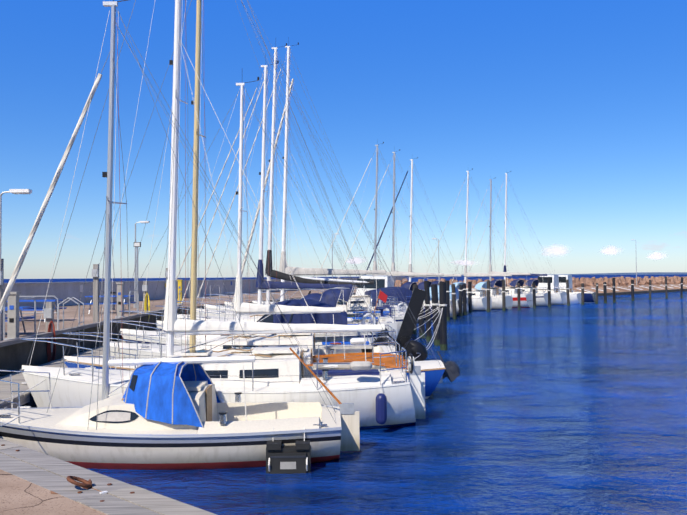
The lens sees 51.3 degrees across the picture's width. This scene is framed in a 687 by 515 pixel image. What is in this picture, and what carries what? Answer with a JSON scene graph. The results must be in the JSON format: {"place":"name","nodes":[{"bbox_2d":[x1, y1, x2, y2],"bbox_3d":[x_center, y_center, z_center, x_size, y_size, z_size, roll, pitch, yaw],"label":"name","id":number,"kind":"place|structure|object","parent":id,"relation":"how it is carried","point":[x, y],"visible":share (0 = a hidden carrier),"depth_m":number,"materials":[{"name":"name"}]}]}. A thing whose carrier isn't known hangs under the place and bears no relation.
{"place":"outdoors","nodes":[
{"label":"outdoors","id":0,"kind":"place"},
{"bbox_2d":[0,469,105,514],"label":"quay","id":1,"kind":"object","parent":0,"point":[19,496],"depth_m":5.22,"materials":[{"name":"concrete"}]},
{"bbox_2d":[0,438,216,514],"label":"quay edge boards","id":2,"kind":"object","parent":1,"relation":"on","point":[113,497],"visible":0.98,"depth_m":5.54,"materials":[{"name":"grey wood"}]},
{"bbox_2d":[66,476,92,488],"bbox_3d":[-2.025,1.739,5.553,0.235,0.101,0.200,0,-2,-26],"label":"mooring ring","id":3,"kind":"object","parent":2,"relation":"on","point":[85,484],"visible":0.98,"depth_m":5.53,"materials":[{"name":"brown metal"}]},
{"bbox_2d":[0,329,158,408],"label":"jetty deck","id":4,"kind":"structure","parent":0,"point":[26,398],"depth_m":14.27,"materials":[{"name":"grey wood"}]},
{"bbox_2d":[0,286,356,376],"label":"quay","id":5,"kind":"structure","parent":0,"point":[14,357],"depth_m":24.41,"materials":[{"name":"concrete"}]},
{"bbox_2d":[4,292,20,339],"bbox_3d":[-8.087,1.444,17.532,0.300,1.210,0.300,0,-2,-1],"label":"power pedestal","id":6,"kind":"object","parent":5,"relation":"on","point":[13,318],"visible":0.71,"depth_m":17.43,"materials":[{"name":"blue paint"}]},
{"bbox_2d":[0,189,31,340],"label":"lamp post","id":7,"kind":"object","parent":5,"relation":"on","point":[20,191],"visible":0.98,"depth_m":16.68,"materials":[{"name":"grey metal"}]},
{"bbox_2d":[5,306,33,333],"bbox_3d":[-9.475,1.727,19.193,1.900,0.778,1.510,0,-2,-7],"label":"picnic table","id":8,"kind":"object","parent":5,"relation":"on","point":[20,308],"visible":0.46,"depth_m":19.63,"materials":[{"name":"blue paint"}]},
{"bbox_2d":[3,297,35,339],"bbox_3d":[-8.518,1.578,18.870,0.042,1.020,1.943,0,-2,-1],"label":"handrail","id":9,"kind":"object","parent":5,"relation":"on","point":[34,316],"visible":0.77,"depth_m":19.34,"materials":[{"name":"silver metal"}]},
{"bbox_2d":[5,295,57,329],"bbox_3d":[-9.339,1.647,21.259,1.643,1.020,0.042,0,-2,-13],"label":"handrail","id":10,"kind":"object","parent":5,"relation":"on","point":[43,313],"visible":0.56,"depth_m":21.37,"materials":[{"name":"silver metal"}]},
{"bbox_2d":[5,299,66,321],"bbox_3d":[-11.124,1.907,25.554,1.900,0.778,1.510,0,-2,-1],"label":"bench","id":11,"kind":"object","parent":5,"relation":"on","point":[41,309],"visible":0.4,"depth_m":25.20,"materials":[{"name":"blue paint"}]},
{"bbox_2d":[44,302,55,361],"bbox_3d":[-7.832,2.097,19.182,0.318,1.811,0.240,0,-2,-1],"label":"pedestal","id":12,"kind":"object","parent":5,"relation":"on","point":[49,317],"visible":0.79,"depth_m":19.10,"materials":[{"name":"grey metal"}]},
{"bbox_2d":[58,297,83,352],"bbox_3d":[-8.221,2.424,21.606,0.648,2.470,0.439,0,-2,-1],"label":"pier ladder","id":13,"kind":"object","parent":5,"relation":"on","point":[79,341],"visible":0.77,"depth_m":21.43,"materials":[{"name":"silver metal"}]},
{"bbox_2d":[0,306,178,346],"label":"dock edge","id":14,"kind":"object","parent":5,"relation":"on","point":[39,335],"depth_m":20.21,"materials":[{"name":"grey wood"}]},
{"bbox_2d":[92,264,98,322],"bbox_3d":[-8.343,1.225,24.096,0.200,2.000,0.240,0,-2,-1],"label":"service post","id":15,"kind":"object","parent":5,"relation":"on","point":[95,295],"visible":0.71,"depth_m":24.05,"materials":[{"name":"grey metal"}]},
{"bbox_2d":[82,295,135,313],"bbox_3d":[-10.152,2.047,31.076,1.900,0.778,1.510,0,-2,-4],"label":"bench","id":16,"kind":"object","parent":5,"relation":"on","point":[91,302],"visible":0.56,"depth_m":30.73,"materials":[{"name":"blue paint"}]},
{"bbox_2d":[103,291,115,309],"bbox_3d":[-11.123,2.059,34.055,0.576,0.900,0.576,0,-2,-1],"label":"rubbish bin","id":17,"kind":"object","parent":5,"relation":"on","point":[112,306],"visible":0.44,"depth_m":33.89,"materials":[{"name":"silver metal"}]},
{"bbox_2d":[115,282,124,317],"bbox_3d":[-8.462,1.627,27.125,0.300,1.360,0.300,0,-2,-1],"label":"power pedestal","id":18,"kind":"object","parent":5,"relation":"on","point":[119,308],"visible":0.9,"depth_m":27.03,"materials":[{"name":"blue paint"}]},
{"bbox_2d":[129,290,138,315],"bbox_3d":[-8.451,1.843,28.870,0.043,1.020,1.343,0,-2,-1],"label":"handrail","id":19,"kind":"object","parent":5,"relation":"on","point":[133,303],"visible":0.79,"depth_m":28.76,"materials":[{"name":"silver metal"}]},
{"bbox_2d":[134,242,140,311],"bbox_3d":[-9.396,0.878,32.601,0.300,3.160,0.130,0,-2,-1],"label":"floodlight pole","id":20,"kind":"object","parent":5,"relation":"on","point":[137,244],"visible":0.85,"depth_m":32.58,"materials":[{"name":"grey metal"}]},
{"bbox_2d":[134,221,149,307],"bbox_3d":[-10.289,0.355,36.422,0.780,4.420,0.200,0,-2,-1],"label":"lamp post","id":21,"kind":"object","parent":5,"relation":"on","point":[135,305],"visible":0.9,"depth_m":36.37,"materials":[{"name":"grey metal"}]},
{"bbox_2d":[142,281,149,321],"bbox_3d":[-8.270,1.889,30.084,0.318,1.811,0.240,0,-2,-1],"label":"pedestal","id":22,"kind":"object","parent":5,"relation":"on","point":[146,303],"visible":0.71,"depth_m":30.01,"materials":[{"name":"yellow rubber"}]},
{"bbox_2d":[157,290,189,314],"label":"pier ramp","id":23,"kind":"structure","parent":5,"relation":"on","point":[179,304],"depth_m":34.33,"materials":[{"name":"grey metal"}]},
{"bbox_2d":[177,280,182,304],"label":"yellow post","id":24,"kind":"object","parent":5,"relation":"on","point":[180,285],"visible":0.71,"depth_m":40.52,"materials":[{"name":"paint"}]},
{"bbox_2d":[4,277,405,307],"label":"sea wall","id":25,"kind":"structure","parent":5,"relation":"on","point":[62,290],"depth_m":44.46,"materials":[{"name":"grey concrete"}]},
{"bbox_2d":[80,281,231,291],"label":"wall notices","id":26,"kind":"object","parent":25,"relation":"attached to","point":[81,287],"depth_m":41.28,"materials":[{"name":"yellow paint"}]},
{"bbox_2d":[210,285,219,300],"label":"handrail","id":27,"kind":"object","parent":5,"relation":"on","point":[214,293],"visible":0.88,"depth_m":46.09,"materials":[{"name":"silver metal"}]},
{"bbox_2d":[332,233,338,278],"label":"lamp post","id":28,"kind":"object","parent":5,"relation":"on","point":[332,255],"visible":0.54,"depth_m":72.84,"materials":[{"name":"grey metal"}]},
{"bbox_2d":[0,306,442,426],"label":"mooring lines","id":29,"kind":"object","parent":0,"point":[374,333],"visible":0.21,"depth_m":22.40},
{"bbox_2d":[0,0,686,278],"label":"sky","id":30,"kind":"structure","parent":0,"point":[584,102],"materials":[{"name":"blue"}]},
{"bbox_2d":[4,274,686,514],"bbox_3d":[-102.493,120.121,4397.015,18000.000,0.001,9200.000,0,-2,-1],"label":"water","id":31,"kind":"structure","parent":0,"point":[575,409],"depth_m":12.04,"materials":[{"name":"blue liquid"}]},
{"bbox_2d":[0,0,361,473],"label":"sailboat","id":32,"kind":"object","parent":31,"relation":"on","point":[167,414],"visible":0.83,"depth_m":10.33,"materials":[{"name":"plastic"}]},
{"bbox_2d":[19,0,424,429],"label":"sailboat","id":33,"kind":"object","parent":31,"relation":"on","point":[380,395],"visible":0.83,"depth_m":13.01,"materials":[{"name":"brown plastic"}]},
{"bbox_2d":[119,299,390,348],"bbox_3d":[-2.512,2.413,20.651,7.922,2.374,2.599,0,-2,-1],"label":"sailboat","id":34,"kind":"object","parent":31,"relation":"on","point":[324,318],"visible":0.12,"depth_m":20.10,"materials":[{"name":"white plastic"}]},
{"bbox_2d":[61,0,459,398],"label":"sailboat","id":35,"kind":"object","parent":31,"relation":"on","point":[437,371],"visible":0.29,"depth_m":16.09,"materials":[{"name":"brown wood"}]},
{"bbox_2d":[102,77,427,360],"bbox_3d":[-2.022,-0.582,18.537,8.360,8.716,2.759,0,-2,-1],"label":"sailboat","id":36,"kind":"object","parent":31,"relation":"on","point":[414,348],"visible":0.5,"depth_m":18.40,"materials":[{"name":"white plastic"}]},
{"bbox_2d":[156,61,387,342],"bbox_3d":[-2.432,-1.605,24.412,7.964,10.792,2.998,0,-2,-1],"label":"sailboat","id":37,"kind":"object","parent":31,"relation":"on","point":[287,286],"visible":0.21,"depth_m":24.36,"materials":[{"name":"white plastic"}]},
{"bbox_2d":[177,43,397,345],"bbox_3d":[-2.227,-2.322,27.594,8.580,12.491,3.087,0,-2,-1],"label":"sailboat","id":38,"kind":"object","parent":31,"relation":"on","point":[328,297],"visible":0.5,"depth_m":27.55,"materials":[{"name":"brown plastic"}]},
{"bbox_2d":[203,79,393,313],"bbox_3d":[-2.109,-2.265,34.383,9.225,12.736,3.021,0,-2,-1],"label":"sailboat","id":39,"kind":"object","parent":31,"relation":"on","point":[212,307],"visible":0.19,"depth_m":34.26,"materials":[{"name":"white metal"}]},
{"bbox_2d":[196,37,407,332],"bbox_3d":[-1.921,-2.787,31.016,9.402,13.698,3.187,0,-2,-1],"label":"sailboat","id":40,"kind":"object","parent":31,"relation":"on","point":[298,271],"visible":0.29,"depth_m":30.96,"materials":[{"name":"white plastic"}]},
{"bbox_2d":[224,286,397,311],"bbox_3d":[-1.651,2.758,37.561,9.225,2.756,3.021,0,-2,-1],"label":"sailboat","id":41,"kind":"object","parent":31,"relation":"on","point":[362,308],"visible":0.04,"depth_m":37.26,"materials":[{"name":"white plastic"}]},
{"bbox_2d":[252,287,418,322],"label":"sailboat","id":42,"kind":"object","parent":31,"relation":"on","point":[404,291],"visible":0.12,"depth_m":40.68,"materials":[{"name":"blue fabric"}]},
{"bbox_2d":[307,275,439,321],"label":"boat","id":43,"kind":"object","parent":31,"relation":"in","point":[382,281],"depth_m":43.64,"materials":[{"name":"white plastic"}]},
{"bbox_2d":[308,142,452,318],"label":"sailboat","id":44,"kind":"object","parent":31,"relation":"on","point":[408,285],"visible":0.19,"depth_m":47.73,"materials":[{"name":"white plastic"}]},
{"bbox_2d":[338,149,468,313],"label":"sailboat","id":45,"kind":"object","parent":31,"relation":"on","point":[421,286],"visible":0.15,"depth_m":52.89,"materials":[{"name":"white plastic"}]},
{"bbox_2d":[354,285,462,315],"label":"sailboat","id":46,"kind":"object","parent":31,"relation":"on","point":[457,300],"visible":0.06,"depth_m":48.24,"materials":[{"name":"white plastic"}]},
{"bbox_2d":[364,157,467,297],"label":"sailboat","id":47,"kind":"object","parent":31,"relation":"on","point":[410,264],"visible":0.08,"depth_m":55.79,"materials":[{"name":"white plastic"}]},
{"bbox_2d":[453,282,491,310],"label":"sailboat","id":48,"kind":"object","parent":31,"relation":"on","point":[479,303],"visible":0.17,"depth_m":54.86,"materials":[{"name":"white plastic"}]},
{"bbox_2d":[423,169,532,307],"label":"sailboat","id":49,"kind":"object","parent":31,"relation":"on","point":[526,300],"visible":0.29,"depth_m":62.27,"materials":[{"name":"white plastic"}]},
{"bbox_2d":[467,282,512,308],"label":"sailboat","id":50,"kind":"object","parent":31,"relation":"on","point":[496,302],"visible":0.33,"depth_m":57.99,"materials":[{"name":"white plastic"}]},
{"bbox_2d":[450,177,551,305],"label":"sailboat","id":51,"kind":"object","parent":31,"relation":"on","point":[541,299],"visible":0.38,"depth_m":64.43,"materials":[{"name":"white plastic"}]},
{"bbox_2d":[466,171,566,304],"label":"sailboat","id":52,"kind":"object","parent":31,"relation":"on","point":[559,298],"visible":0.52,"depth_m":66.31,"materials":[{"name":"white plastic"}]},
{"bbox_2d":[508,275,580,303],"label":"boat","id":53,"kind":"object","parent":31,"relation":"on","point":[575,298],"visible":0.21,"depth_m":68.09,"materials":[{"name":"white plastic"}]},
{"bbox_2d":[412,277,682,350],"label":"mooring piles","id":54,"kind":"object","parent":31,"relation":"in","point":[440,338],"visible":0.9,"depth_m":43.68,"materials":[{"name":"brown wood"}]},
{"bbox_2d":[531,274,595,302],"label":"boat","id":55,"kind":"object","parent":31,"relation":"on","point":[589,297],"visible":0.21,"depth_m":70.44,"materials":[{"name":"white plastic"}]},
{"bbox_2d":[462,272,686,275],"bbox_3d":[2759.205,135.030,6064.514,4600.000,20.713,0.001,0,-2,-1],"label":"distant land","id":56,"kind":"structure","parent":31,"relation":"in","point":[656,273],"depth_m":6058.60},
{"bbox_2d":[345,257,364,263],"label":"cloud","id":57,"kind":"structure","parent":0,"point":[357,260],"depth_m":6506.04,"materials":[{"name":"white"}]},
{"bbox_2d":[451,260,474,265],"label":"cloud","id":58,"kind":"structure","parent":0,"point":[462,262],"depth_m":6530.03,"materials":[{"name":"white"}]},
{"bbox_2d":[539,243,570,256],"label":"cloud","id":59,"kind":"structure","parent":0,"point":[555,250],"depth_m":6552.73,"materials":[{"name":"white"}]},
{"bbox_2d":[598,245,622,254],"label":"cloud","id":60,"kind":"structure","parent":0,"point":[611,250],"depth_m":6562.80,"materials":[{"name":"white"}]},
{"bbox_2d":[573,283,686,295],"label":"pier","id":61,"kind":"structure","parent":0,"point":[643,289],"depth_m":103.46,"materials":[{"name":"concrete"}]},
{"bbox_2d":[432,238,439,279],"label":"lamp post","id":62,"kind":"object","parent":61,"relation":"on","point":[438,255],"visible":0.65,"depth_m":73.15,"materials":[{"name":"grey metal"}]},
{"bbox_2d":[394,276,686,288],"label":"rocks","id":63,"kind":"object","parent":61,"relation":"on","point":[593,281],"visible":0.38,"depth_m":104.22,"materials":[{"name":"brown stone"}]},
{"bbox_2d":[647,252,665,259],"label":"cloud","id":64,"kind":"structure","parent":0,"point":[656,255],"depth_m":6573.78,"materials":[{"name":"white"}]}
]}

